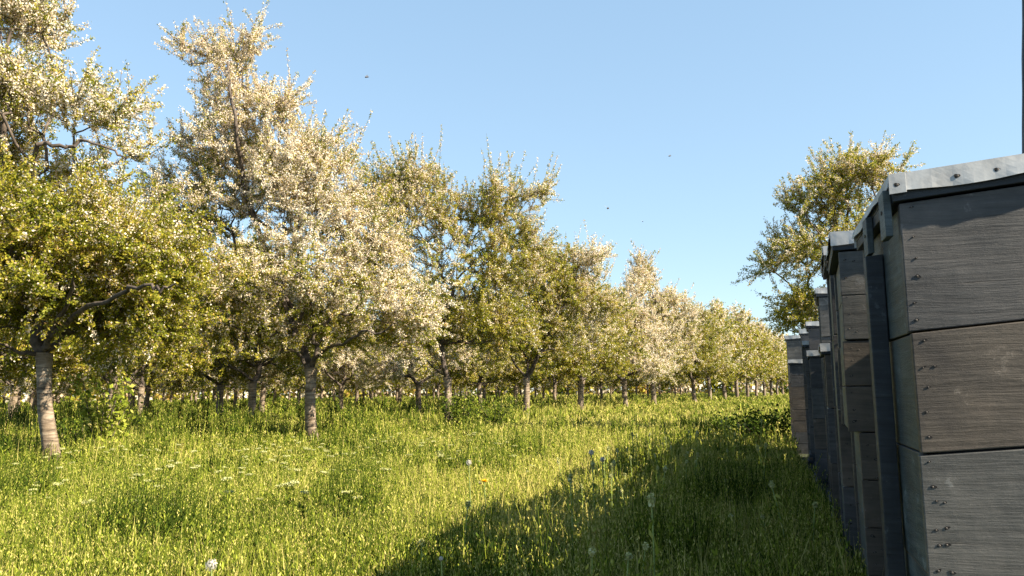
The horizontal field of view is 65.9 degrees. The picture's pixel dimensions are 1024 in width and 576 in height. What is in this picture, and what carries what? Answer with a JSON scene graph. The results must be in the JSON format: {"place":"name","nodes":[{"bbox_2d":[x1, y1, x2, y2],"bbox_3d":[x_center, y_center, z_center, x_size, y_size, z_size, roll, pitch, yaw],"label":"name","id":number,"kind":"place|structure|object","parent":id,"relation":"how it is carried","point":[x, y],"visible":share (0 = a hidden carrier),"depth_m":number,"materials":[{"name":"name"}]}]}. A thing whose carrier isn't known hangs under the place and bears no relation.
{"place":"outdoors","nodes":[
{"label":"outdoors","id":0,"kind":"place"},
{"bbox_2d":[0,388,884,575],"bbox_3d":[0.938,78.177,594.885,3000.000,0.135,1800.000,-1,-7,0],"label":"ground","id":1,"kind":"structure","parent":0,"point":[804,456],"depth_m":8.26,"materials":[{"name":"green plant"}]},
{"bbox_2d":[2,385,72,405],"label":"cherry tree","id":2,"kind":"object","parent":1,"relation":"on","point":[32,397],"visible":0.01,"depth_m":36.98,"materials":[{"name":"green plant"}]},
{"bbox_2d":[0,363,87,410],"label":"cherry tree","id":3,"kind":"object","parent":1,"relation":"on","point":[35,398],"depth_m":31.08,"materials":[{"name":"green plant"}]},
{"bbox_2d":[2,362,87,410],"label":"cherry tree","id":4,"kind":"object","parent":1,"relation":"on","point":[19,395],"visible":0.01,"depth_m":24.88,"materials":[{"name":"green plant"}]},
{"bbox_2d":[0,336,92,415],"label":"cherry tree","id":5,"kind":"object","parent":1,"relation":"on","point":[15,398],"depth_m":20.04,"materials":[{"name":"green plant"}]},
{"bbox_2d":[0,171,125,397],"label":"cherry tree","id":6,"kind":"object","parent":1,"relation":"on","point":[19,365],"visible":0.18,"depth_m":11.97,"materials":[{"name":"green plant"}]},
{"bbox_2d":[54,404,128,445],"bbox_3d":[-5.485,1.829,10.117,0.948,0.739,1.075,5,-10,-39],"label":"bush","id":7,"kind":"object","parent":1,"relation":"on","point":[69,431],"visible":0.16,"depth_m":9.96,"materials":[{"name":"green plant"}]},
{"bbox_2d":[68,373,142,447],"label":"sapling","id":8,"kind":"object","parent":1,"relation":"on","point":[103,422],"visible":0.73,"depth_m":9.41,"materials":[{"name":"green plant"}]},
{"bbox_2d":[11,199,233,416],"bbox_3d":[-7.976,0.417,15.893,4.500,5.300,4.657,-2,-8,10],"label":"cherry tree","id":9,"kind":"object","parent":1,"relation":"on","point":[167,368],"visible":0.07,"depth_m":16.21,"materials":[{"name":"green plant"}]},
{"bbox_2d":[0,0,252,466],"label":"cherry tree","id":10,"kind":"object","parent":1,"relation":"on","point":[99,275],"visible":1,"depth_m":7.90,"materials":[{"name":"green plant"}]},
{"bbox_2d":[89,382,164,405],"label":"cherry tree","id":11,"kind":"object","parent":1,"relation":"on","point":[128,394],"visible":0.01,"depth_m":41.94,"materials":[{"name":"green plant"}]},
{"bbox_2d":[74,311,212,414],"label":"cherry tree","id":12,"kind":"object","parent":1,"relation":"on","point":[152,380],"visible":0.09,"depth_m":24.83,"materials":[{"name":"green plant"}]},
{"bbox_2d":[125,374,173,407],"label":"cherry tree","id":13,"kind":"object","parent":1,"relation":"on","point":[132,404],"depth_m":35.37,"materials":[{"name":"green plant"}]},
{"bbox_2d":[102,361,204,410],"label":"cherry tree","id":14,"kind":"object","parent":1,"relation":"on","point":[176,383],"visible":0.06,"depth_m":29.57,"materials":[{"name":"green plant"}]},
{"bbox_2d":[162,378,220,401],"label":"cherry tree","id":15,"kind":"object","parent":1,"relation":"on","point":[195,395],"visible":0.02,"depth_m":46.53,"materials":[{"name":"green plant"}]},
{"bbox_2d":[180,371,235,401],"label":"cherry tree","id":16,"kind":"object","parent":1,"relation":"on","point":[213,391],"visible":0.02,"depth_m":39.97,"materials":[{"name":"green plant"}]},
{"bbox_2d":[205,559,217,575],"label":"dandelion","id":17,"kind":"object","parent":1,"relation":"on","point":[211,563],"visible":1,"depth_m":2.36,"materials":[{"name":"white plant"}]},
{"bbox_2d":[211,477,232,502],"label":"wildflower","id":18,"kind":"object","parent":1,"relation":"on","point":[228,478],"visible":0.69,"depth_m":4.69,"materials":[{"name":"white plant"}]},
{"bbox_2d":[192,349,258,405],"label":"cherry tree","id":19,"kind":"object","parent":1,"relation":"on","point":[231,387],"visible":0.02,"depth_m":33.63,"materials":[{"name":"green plant"}]},
{"bbox_2d":[150,224,309,418],"bbox_3d":[-7.376,0.928,20.645,4.090,5.542,4.491,5,-9,-36],"label":"cherry tree","id":20,"kind":"object","parent":1,"relation":"on","point":[269,375],"visible":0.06,"depth_m":19.88,"materials":[{"name":"green plant"}]},
{"bbox_2d":[171,224,338,418],"bbox_3d":[-5.995,0.859,18.683,4.186,5.097,4.216,1,-8,-11],"label":"cherry tree","id":21,"kind":"object","parent":1,"relation":"on","point":[286,356],"visible":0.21,"depth_m":18.58,"materials":[{"name":"green plant"}]},
{"bbox_2d":[245,348,289,402],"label":"cherry tree","id":22,"kind":"object","parent":1,"relation":"on","point":[275,392],"visible":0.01,"depth_m":44.37,"materials":[{"name":"green plant"}]},
{"bbox_2d":[218,330,323,410],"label":"cherry tree","id":23,"kind":"object","parent":1,"relation":"on","point":[262,395],"visible":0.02,"depth_m":27.31,"materials":[{"name":"green plant"}]},
{"bbox_2d":[275,480,299,514],"bbox_3d":[-1.256,1.213,4.422,0.148,0.276,0.139,-1,-7,-1],"label":"wildflower","id":24,"kind":"object","parent":1,"relation":"on","point":[291,482],"visible":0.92,"depth_m":4.41,"materials":[{"name":"white plant"}]},
{"bbox_2d":[113,0,463,440],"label":"cherry tree","id":25,"kind":"object","parent":1,"relation":"on","point":[306,156],"visible":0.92,"depth_m":11.91,"materials":[{"name":"white plant"}]},
{"bbox_2d":[257,361,337,403],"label":"cherry tree","id":26,"kind":"object","parent":1,"relation":"on","point":[298,390],"visible":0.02,"depth_m":38.59,"materials":[{"name":"green plant"}]},
{"bbox_2d":[296,490,318,518],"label":"wildflower","id":27,"kind":"object","parent":1,"relation":"on","point":[305,493],"visible":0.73,"depth_m":4.17,"materials":[{"name":"green plant"}]},
{"bbox_2d":[301,377,337,400],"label":"cherry tree","id":28,"kind":"object","parent":1,"relation":"on","point":[320,389],"visible":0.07,"depth_m":49.54,"materials":[{"name":"green plant"}]},
{"bbox_2d":[337,490,354,514],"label":"wildflower","id":29,"kind":"object","parent":1,"relation":"on","point":[345,495],"visible":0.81,"depth_m":4.12,"materials":[{"name":"white plant"}]},
{"bbox_2d":[316,304,385,394],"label":"cherry tree","id":30,"kind":"object","parent":1,"relation":"on","point":[352,384],"visible":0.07,"depth_m":31.88,"materials":[{"name":"green plant"}]},
{"bbox_2d":[307,285,395,408],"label":"cherry tree","id":31,"kind":"object","parent":1,"relation":"on","point":[343,360],"visible":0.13,"depth_m":29.60,"materials":[{"name":"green plant"}]},
{"bbox_2d":[323,356,390,402],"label":"cherry tree","id":32,"kind":"object","parent":1,"relation":"on","point":[356,394],"visible":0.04,"depth_m":42.89,"materials":[{"name":"green plant"}]},
{"bbox_2d":[344,381,390,400],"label":"cherry tree","id":33,"kind":"object","parent":1,"relation":"on","point":[386,386],"visible":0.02,"depth_m":53.67,"materials":[{"name":"green plant"}]},
{"bbox_2d":[0,358,788,402],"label":"distant orchard","id":34,"kind":"object","parent":1,"relation":"on","point":[505,390],"visible":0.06,"depth_m":95.97,"materials":[{"name":"green plant"}]},
{"bbox_2d":[370,356,430,400],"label":"cherry tree","id":35,"kind":"object","parent":1,"relation":"on","point":[397,387],"visible":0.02,"depth_m":47.18,"materials":[{"name":"green plant"}]},
{"bbox_2d":[370,315,440,403],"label":"cherry tree","id":36,"kind":"object","parent":1,"relation":"on","point":[421,377],"visible":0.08,"depth_m":36.65,"materials":[{"name":"green plant"}]},
{"bbox_2d":[346,261,478,414],"bbox_3d":[-3.077,1.409,24.498,4.001,5.422,4.394,1,-8,-16],"label":"cherry tree","id":37,"kind":"object","parent":1,"relation":"on","point":[375,369],"visible":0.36,"depth_m":24.10,"materials":[{"name":"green plant"}]},
{"bbox_2d":[416,539,426,575],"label":"weed stalk","id":38,"kind":"object","parent":1,"relation":"on","point":[421,540],"visible":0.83,"depth_m":2.82,"materials":[{"name":"green plant"}]},
{"bbox_2d":[418,369,443,398],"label":"cherry tree","id":39,"kind":"object","parent":1,"relation":"on","point":[437,385],"visible":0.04,"depth_m":52.00,"materials":[{"name":"green plant"}]},
{"bbox_2d":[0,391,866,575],"bbox_3d":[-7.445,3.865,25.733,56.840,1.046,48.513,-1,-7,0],"label":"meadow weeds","id":40,"kind":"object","parent":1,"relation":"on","point":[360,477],"visible":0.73,"depth_m":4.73,"materials":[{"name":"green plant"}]},
{"bbox_2d":[417,345,482,401],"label":"cherry tree","id":41,"kind":"object","parent":1,"relation":"on","point":[456,382],"visible":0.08,"depth_m":40.22,"materials":[{"name":"green plant"}]},
{"bbox_2d":[344,124,570,423],"bbox_3d":[-1.087,-0.132,16.799,4.507,6.578,3.695,-6,-9,37],"label":"cherry tree","id":42,"kind":"object","parent":1,"relation":"on","point":[412,182],"visible":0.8,"depth_m":16.52,"materials":[{"name":"green plant"}]},
{"bbox_2d":[436,389,488,428],"bbox_3d":[-0.995,2.487,15.945,0.968,0.902,1.214,3,-8,-28],"label":"bush","id":43,"kind":"object","parent":1,"relation":"on","point":[454,408],"visible":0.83,"depth_m":15.88,"materials":[{"name":"green plant"}]},
{"bbox_2d":[459,500,470,561],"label":"weed stalk","id":44,"kind":"object","parent":1,"relation":"on","point":[468,504],"visible":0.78,"depth_m":3.17,"materials":[{"name":"green plant"}]},
{"bbox_2d":[428,286,533,404],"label":"cherry tree","id":45,"kind":"object","parent":1,"relation":"on","point":[513,372],"visible":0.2,"depth_m":30.63,"materials":[{"name":"green plant"}]},
{"bbox_2d":[459,350,508,400],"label":"cherry tree","id":46,"kind":"object","parent":1,"relation":"on","point":[483,387],"visible":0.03,"depth_m":46.04,"materials":[{"name":"green plant"}]},
{"bbox_2d":[463,393,519,425],"bbox_3d":[-0.419,2.669,17.233,1.248,0.847,1.194,4,-9,-33],"label":"bush","id":47,"kind":"object","parent":1,"relation":"on","point":[492,412],"visible":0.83,"depth_m":17.17,"materials":[{"name":"green plant"}]},
{"bbox_2d":[482,380,510,397],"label":"cherry tree","id":48,"kind":"object","parent":1,"relation":"on","point":[495,387],"visible":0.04,"depth_m":61.24,"materials":[{"name":"green plant"}]},
{"bbox_2d":[473,323,553,402],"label":"cherry tree","id":49,"kind":"object","parent":1,"relation":"on","point":[515,390],"visible":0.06,"depth_m":34.97,"materials":[{"name":"green plant"}]},
{"bbox_2d":[500,357,542,397],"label":"cherry tree","id":50,"kind":"object","parent":1,"relation":"on","point":[531,382],"visible":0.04,"depth_m":50.00,"materials":[{"name":"green plant"}]},
{"bbox_2d":[530,352,560,398],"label":"cherry tree","id":51,"kind":"object","parent":1,"relation":"on","point":[543,393],"visible":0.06,"depth_m":54.73,"materials":[{"name":"green plant"}]},
{"bbox_2d":[462,220,639,414],"bbox_3d":[0.945,0.932,21.538,4.358,5.520,3.925,6,-10,-40],"label":"cherry tree","id":52,"kind":"object","parent":1,"relation":"on","point":[570,287],"visible":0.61,"depth_m":21.30,"materials":[{"name":"green plant"}]},
{"bbox_2d":[514,331,600,400],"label":"cherry tree","id":53,"kind":"object","parent":1,"relation":"on","point":[553,382],"visible":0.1,"depth_m":39.97,"materials":[{"name":"green plant"}]},
{"bbox_2d":[557,457,569,511],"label":"weed stalk","id":54,"kind":"object","parent":1,"relation":"on","point":[558,463],"visible":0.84,"depth_m":4.72,"materials":[{"name":"green plant"}]},
{"bbox_2d":[567,473,579,554],"bbox_3d":[0.262,1.014,3.361,0.054,0.444,0.075,11,-17,-30],"label":"weed stalk","id":55,"kind":"object","parent":1,"relation":"on","point":[569,479],"visible":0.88,"depth_m":3.38,"materials":[{"name":"green plant"}]},
{"bbox_2d":[544,343,603,389],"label":"cherry tree","id":56,"kind":"object","parent":1,"relation":"on","point":[591,377],"visible":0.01,"depth_m":44.17,"materials":[{"name":"green plant"}]},
{"bbox_2d":[502,260,651,409],"bbox_3d":[2.227,1.480,26.004,4.736,5.580,4.902,-5,-9,32],"label":"cherry tree","id":57,"kind":"object","parent":1,"relation":"on","point":[571,367],"visible":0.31,"depth_m":25.21,"materials":[{"name":"green plant"}]},
{"bbox_2d":[585,546,598,575],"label":"weed stalk","id":58,"kind":"object","parent":1,"relation":"on","point":[592,551],"visible":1,"depth_m":2.37,"materials":[{"name":"green plant"}]},
{"bbox_2d":[589,460,598,518],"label":"weed stalk","id":59,"kind":"object","parent":1,"relation":"on","point":[594,485],"visible":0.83,"depth_m":4.21,"materials":[{"name":"green plant"}]},
{"bbox_2d":[600,457,605,517],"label":"dandelion","id":60,"kind":"object","parent":1,"relation":"on","point":[602,459],"visible":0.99,"depth_m":4.20,"materials":[{"name":"green plant"}]},
{"bbox_2d":[584,365,623,398],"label":"cherry tree","id":61,"kind":"object","parent":1,"relation":"on","point":[600,383],"visible":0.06,"depth_m":48.06,"materials":[{"name":"green plant"}]},
{"bbox_2d":[605,446,609,486],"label":"dandelion","id":62,"kind":"object","parent":1,"relation":"on","point":[608,448],"visible":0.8,"depth_m":5.66,"materials":[{"name":"green plant"}]},
{"bbox_2d":[607,472,614,511],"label":"dandelion","id":63,"kind":"object","parent":1,"relation":"on","point":[610,477],"visible":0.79,"depth_m":4.42,"materials":[{"name":"green plant"}]},
{"bbox_2d":[610,460,620,510],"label":"weed stalk","id":64,"kind":"object","parent":1,"relation":"on","point":[614,465],"visible":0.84,"depth_m":4.70,"materials":[{"name":"green plant"}]},
{"bbox_2d":[602,345,646,390],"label":"cherry tree","id":65,"kind":"object","parent":1,"relation":"on","point":[637,382],"visible":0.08,"depth_m":52.87,"materials":[{"name":"green plant"}]},
{"bbox_2d":[624,552,632,575],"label":"dandelion","id":66,"kind":"object","parent":1,"relation":"on","point":[628,555],"visible":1,"depth_m":2.50,"materials":[{"name":"white plant"}]},
{"bbox_2d":[580,263,682,406],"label":"cherry tree","id":67,"kind":"object","parent":1,"relation":"on","point":[653,365],"visible":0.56,"depth_m":30.04,"materials":[{"name":"white plant"}]},
{"bbox_2d":[617,375,661,394],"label":"cherry tree","id":68,"kind":"object","parent":1,"relation":"on","point":[636,387],"visible":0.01,"depth_m":57.84,"materials":[{"name":"green plant"}]},
{"bbox_2d":[636,541,648,575],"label":"weed stalk","id":69,"kind":"object","parent":1,"relation":"on","point":[645,546],"visible":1,"depth_m":2.57,"materials":[{"name":"green plant"}]},
{"bbox_2d":[629,346,671,396],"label":"cherry tree","id":70,"kind":"object","parent":1,"relation":"on","point":[657,384],"visible":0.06,"depth_m":62.26,"materials":[{"name":"green plant"}]},
{"bbox_2d":[597,241,712,403],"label":"cherry tree","id":71,"kind":"object","parent":1,"relation":"on","point":[667,301],"visible":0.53,"depth_m":34.46,"materials":[{"name":"white plant"}]},
{"bbox_2d":[646,493,663,575],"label":"weed stalk","id":72,"kind":"object","parent":1,"relation":"on","point":[651,500],"visible":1,"depth_m":2.55,"materials":[{"name":"green plant"}]},
{"bbox_2d":[636,375,682,395],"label":"cherry tree","id":73,"kind":"object","parent":1,"relation":"on","point":[669,383],"visible":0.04,"depth_m":66.36,"materials":[{"name":"green plant"}]},
{"bbox_2d":[658,465,666,515],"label":"weed stalk","id":74,"kind":"object","parent":1,"relation":"on","point":[664,470],"visible":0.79,"depth_m":4.46,"materials":[{"name":"green plant"}]},
{"bbox_2d":[660,371,688,394],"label":"cherry tree","id":75,"kind":"object","parent":1,"relation":"on","point":[667,384],"visible":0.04,"depth_m":70.82,"materials":[{"name":"green plant"}]},
{"bbox_2d":[691,452,698,492],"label":"dandelion","id":76,"kind":"object","parent":1,"relation":"on","point":[697,456],"visible":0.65,"depth_m":5.10,"materials":[{"name":"green plant"}]},
{"bbox_2d":[653,299,738,401],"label":"cherry tree","id":77,"kind":"object","parent":1,"relation":"on","point":[717,363],"visible":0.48,"depth_m":39.98,"materials":[{"name":"green plant"}]},
{"bbox_2d":[674,297,753,398],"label":"cherry tree","id":78,"kind":"object","parent":1,"relation":"on","point":[715,309],"visible":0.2,"depth_m":45.15,"materials":[{"name":"green plant"}]},
{"bbox_2d":[694,403,761,432],"bbox_3d":[3.469,2.071,12.403,1.260,0.652,1.094,-1,-7,0],"label":"bush","id":79,"kind":"object","parent":1,"relation":"on","point":[714,423],"visible":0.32,"depth_m":12.35,"materials":[{"name":"green plant"}]},
{"bbox_2d":[693,297,768,397],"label":"cherry tree","id":80,"kind":"object","parent":1,"relation":"on","point":[747,336],"visible":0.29,"depth_m":49.82,"materials":[{"name":"green plant"}]},
{"bbox_2d":[703,312,779,397],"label":"cherry tree","id":81,"kind":"object","parent":1,"relation":"on","point":[762,348],"visible":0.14,"depth_m":54.44,"materials":[{"name":"green plant"}]},
{"bbox_2d":[726,317,786,396],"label":"cherry tree","id":82,"kind":"object","parent":1,"relation":"on","point":[776,345],"visible":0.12,"depth_m":63.50,"materials":[{"name":"green plant"}]},
{"bbox_2d":[723,402,791,438],"bbox_3d":[3.423,1.853,10.774,1.103,0.622,1.041,-1,-7,0],"label":"bush","id":83,"kind":"object","parent":1,"relation":"on","point":[752,427],"visible":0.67,"depth_m":10.71,"materials":[{"name":"green plant"}]},
{"bbox_2d":[735,318,784,396],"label":"cherry tree","id":84,"kind":"object","parent":1,"relation":"on","point":[770,373],"visible":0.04,"depth_m":58.27,"materials":[{"name":"green plant"}]},
{"bbox_2d":[756,445,768,495],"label":"weed stalk","id":85,"kind":"object","parent":1,"relation":"on","point":[757,448],"visible":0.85,"depth_m":5.17,"materials":[{"name":"green plant"}]},
{"bbox_2d":[738,329,787,395],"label":"cherry tree","id":86,"kind":"object","parent":1,"relation":"on","point":[776,376],"visible":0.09,"depth_m":68.30,"materials":[{"name":"green plant"}]},
{"bbox_2d":[753,325,788,394],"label":"cherry tree","id":87,"kind":"object","parent":1,"relation":"on","point":[782,377],"visible":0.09,"depth_m":72.65,"materials":[{"name":"green plant"}]},
{"bbox_2d":[765,340,789,394],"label":"cherry tree","id":88,"kind":"object","parent":1,"relation":"on","point":[776,384],"visible":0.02,"depth_m":77.70,"materials":[{"name":"green plant"}]},
{"bbox_2d":[768,480,786,541],"bbox_3d":[1.290,1.108,3.779,0.071,0.370,0.067,-8,-16,2],"label":"weed stalk","id":89,"kind":"object","parent":1,"relation":"on","point":[771,484],"visible":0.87,"depth_m":3.80,"materials":[{"name":"green plant"}]},
{"bbox_2d":[784,335,801,440],"bbox_3d":[4.003,1.402,10.699,0.508,1.499,0.694,-3,-8,20],"label":"beehive","id":90,"kind":"object","parent":1,"relation":"on","point":[794,346],"visible":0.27,"depth_m":10.53,"materials":[{"name":"grey wood"}]},
{"bbox_2d":[788,359,807,453],"bbox_3d":[3.721,1.480,9.782,0.508,1.179,0.694,-3,-8,20],"label":"beehive","id":91,"kind":"object","parent":1,"relation":"on","point":[798,400],"visible":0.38,"depth_m":9.56,"materials":[{"name":"grey wood"}]},
{"bbox_2d":[798,329,812,462],"bbox_3d":[3.511,1.192,8.811,0.508,1.449,0.694,-3,-8,20],"label":"beehive","id":92,"kind":"object","parent":1,"relation":"on","point":[803,334],"visible":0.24,"depth_m":8.63,"materials":[{"name":"grey wood"}]},
{"bbox_2d":[802,341,814,469],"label":"beehive","id":93,"kind":"object","parent":1,"relation":"on","point":[805,344],"visible":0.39,"depth_m":8.05,"materials":[{"name":"grey wood"}]},
{"bbox_2d":[805,321,820,469],"bbox_3d":[3.179,1.067,7.719,0.508,1.459,0.694,-3,-8,20],"label":"beehive","id":94,"kind":"object","parent":1,"relation":"on","point":[812,329],"visible":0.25,"depth_m":7.58,"materials":[{"name":"grey wood"}]},
{"bbox_2d":[806,350,828,483],"bbox_3d":[2.912,1.129,7.005,0.508,1.139,0.694,-3,-8,20],"label":"beehive","id":95,"kind":"object","parent":1,"relation":"on","point":[816,382],"visible":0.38,"depth_m":6.79,"materials":[{"name":"grey wood"}]},
{"bbox_2d":[814,287,831,504],"bbox_3d":[2.455,0.770,5.590,0.508,1.516,0.694,-3,-8,20],"label":"beehive","id":96,"kind":"object","parent":1,"relation":"on","point":[821,298],"visible":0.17,"depth_m":5.46,"materials":[{"name":"grey wood"}]},
{"bbox_2d":[730,130,925,337],"bbox_3d":[5.506,-0.105,13.608,3.330,5.407,2.948,-1,-7,0],"label":"cherry tree","id":97,"kind":"object","parent":1,"relation":"on","point":[838,179],"visible":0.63,"depth_m":13.55,"materials":[{"name":"green plant"}]},
{"bbox_2d":[818,343,840,525],"bbox_3d":[2.194,0.877,4.871,0.509,1.059,0.694,-3,-8,20],"label":"beehive","id":98,"kind":"object","parent":1,"relation":"on","point":[824,351],"visible":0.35,"depth_m":4.69,"materials":[{"name":"grey wood"}]},
{"bbox_2d":[820,246,858,560],"bbox_3d":[1.665,0.548,3.452,0.508,1.424,0.694,-3,-8,20],"label":"beehive","id":99,"kind":"object","parent":1,"relation":"on","point":[845,474],"visible":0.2,"depth_m":3.27,"materials":[{"name":"grey wood"}]},
{"bbox_2d":[825,230,884,575],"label":"beehive","id":100,"kind":"object","parent":1,"relation":"on","point":[844,262],"visible":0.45,"depth_m":2.60,"materials":[{"name":"grey wood"}]},
{"bbox_2d":[852,153,1023,575],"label":"beehive","id":101,"kind":"object","parent":1,"relation":"on","point":[942,248],"visible":1,"depth_m":1.76,"materials":[{"name":"grey wood"}]},
{"bbox_2d":[1021,0,1023,153],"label":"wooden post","id":102,"kind":"object","parent":1,"relation":"on","point":[1022,58],"visible":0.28,"depth_m":2.87,"materials":[{"name":"brown wood"}]},
{"bbox_2d":[0,0,1021,395],"label":"sky","id":103,"kind":"structure","parent":0,"point":[737,93],"materials":[{"name":"blue"}]},
{"bbox_2d":[806,501,817,541],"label":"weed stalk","id":104,"kind":"object","parent":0,"point":[814,504],"visible":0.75,"depth_m":3.57,"materials":[{"name":"green plant"}]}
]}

